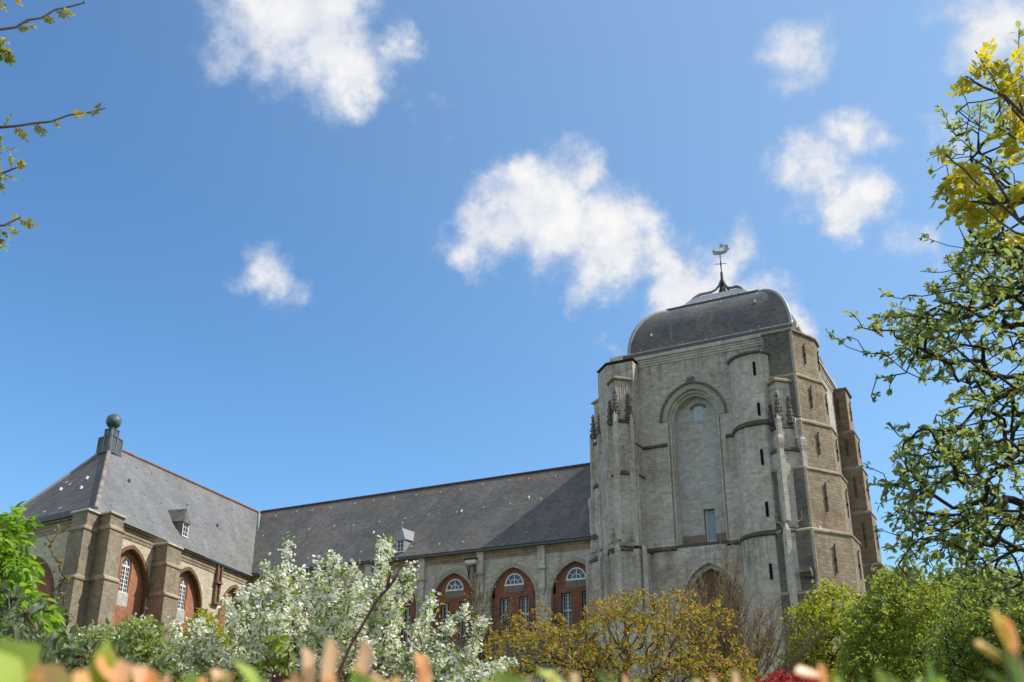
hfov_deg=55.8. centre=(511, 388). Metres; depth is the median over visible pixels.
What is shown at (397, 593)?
fan window
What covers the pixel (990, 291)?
whitebeam tree
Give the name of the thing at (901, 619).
green tree
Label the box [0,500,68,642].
bright green tree
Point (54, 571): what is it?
seeding shrub
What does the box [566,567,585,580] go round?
fan window
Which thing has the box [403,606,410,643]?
tall window
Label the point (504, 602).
tall window
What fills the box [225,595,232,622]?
arched window
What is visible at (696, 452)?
blind window
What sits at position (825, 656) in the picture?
yellow green tree
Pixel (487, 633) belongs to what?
bare bush
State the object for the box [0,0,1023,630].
sky
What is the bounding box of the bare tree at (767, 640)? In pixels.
[663,529,829,681]
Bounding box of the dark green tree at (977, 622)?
[912,561,1023,681]
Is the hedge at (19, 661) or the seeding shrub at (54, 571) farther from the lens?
the seeding shrub at (54, 571)
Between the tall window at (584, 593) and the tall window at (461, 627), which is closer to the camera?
the tall window at (584, 593)
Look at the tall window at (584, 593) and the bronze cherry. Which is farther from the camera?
the tall window at (584, 593)
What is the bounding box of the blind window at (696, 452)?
[659,376,729,547]
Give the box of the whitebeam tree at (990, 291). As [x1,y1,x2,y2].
[824,20,1023,601]
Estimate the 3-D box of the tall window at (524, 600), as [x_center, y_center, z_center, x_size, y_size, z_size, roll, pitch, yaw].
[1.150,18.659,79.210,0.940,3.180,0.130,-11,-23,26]
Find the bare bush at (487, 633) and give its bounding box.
[446,568,520,674]
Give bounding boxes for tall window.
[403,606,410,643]
[442,603,449,640]
[460,602,467,638]
[501,598,509,634]
[521,597,528,634]
[563,593,571,632]
[583,592,586,630]
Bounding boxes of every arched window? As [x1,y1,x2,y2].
[119,557,129,593]
[177,578,185,610]
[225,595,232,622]
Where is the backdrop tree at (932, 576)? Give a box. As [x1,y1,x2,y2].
[833,557,1022,681]
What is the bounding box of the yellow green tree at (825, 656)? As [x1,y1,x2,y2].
[775,578,869,681]
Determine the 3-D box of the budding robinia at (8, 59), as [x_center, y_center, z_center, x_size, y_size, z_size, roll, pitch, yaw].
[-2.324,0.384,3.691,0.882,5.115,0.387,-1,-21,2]
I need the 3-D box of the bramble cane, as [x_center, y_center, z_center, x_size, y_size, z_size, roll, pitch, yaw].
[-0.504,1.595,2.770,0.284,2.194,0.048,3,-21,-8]
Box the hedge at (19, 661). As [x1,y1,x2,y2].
[0,608,1023,681]
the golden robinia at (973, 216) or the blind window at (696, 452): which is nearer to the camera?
the golden robinia at (973, 216)
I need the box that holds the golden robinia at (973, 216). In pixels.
[928,37,1023,246]
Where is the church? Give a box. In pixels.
[8,241,886,681]
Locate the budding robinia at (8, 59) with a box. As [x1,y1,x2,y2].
[0,0,105,251]
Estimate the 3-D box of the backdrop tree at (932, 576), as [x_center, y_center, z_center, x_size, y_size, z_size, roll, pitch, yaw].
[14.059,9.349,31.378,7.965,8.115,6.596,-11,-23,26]
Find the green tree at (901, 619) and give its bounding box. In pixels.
[831,559,969,681]
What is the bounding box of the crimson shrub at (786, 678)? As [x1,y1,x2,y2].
[752,664,819,681]
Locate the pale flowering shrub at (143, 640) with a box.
[51,607,202,681]
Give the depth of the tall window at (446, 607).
82.88 m
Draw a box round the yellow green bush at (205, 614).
[171,603,248,680]
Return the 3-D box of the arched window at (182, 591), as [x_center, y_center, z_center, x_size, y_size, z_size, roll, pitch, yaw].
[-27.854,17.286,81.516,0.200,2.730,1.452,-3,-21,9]
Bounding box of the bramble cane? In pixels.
[336,565,400,681]
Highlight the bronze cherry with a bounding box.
[466,583,767,681]
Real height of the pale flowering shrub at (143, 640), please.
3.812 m
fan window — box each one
[393,584,406,595]
[445,579,463,591]
[504,573,523,585]
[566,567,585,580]
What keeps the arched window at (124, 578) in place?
in the church
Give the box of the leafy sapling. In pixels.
[235,634,295,681]
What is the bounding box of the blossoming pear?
[164,533,526,681]
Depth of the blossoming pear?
11.91 m
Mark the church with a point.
(718, 415)
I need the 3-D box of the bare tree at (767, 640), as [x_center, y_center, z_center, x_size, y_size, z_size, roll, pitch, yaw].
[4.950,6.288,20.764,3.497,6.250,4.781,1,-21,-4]
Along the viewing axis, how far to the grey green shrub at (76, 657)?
5.80 m
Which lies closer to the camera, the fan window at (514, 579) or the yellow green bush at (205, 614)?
the yellow green bush at (205, 614)
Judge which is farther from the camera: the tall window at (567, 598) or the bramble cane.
the tall window at (567, 598)
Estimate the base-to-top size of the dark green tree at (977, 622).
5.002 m
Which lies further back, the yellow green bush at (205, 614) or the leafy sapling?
the yellow green bush at (205, 614)
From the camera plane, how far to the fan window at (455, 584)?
83.05 m
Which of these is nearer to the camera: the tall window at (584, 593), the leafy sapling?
the leafy sapling
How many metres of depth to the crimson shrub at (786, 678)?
9.18 m
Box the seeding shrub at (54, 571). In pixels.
[28,517,74,631]
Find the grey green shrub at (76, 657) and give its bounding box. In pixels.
[0,579,173,681]
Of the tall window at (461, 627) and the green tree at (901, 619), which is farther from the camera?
the tall window at (461, 627)

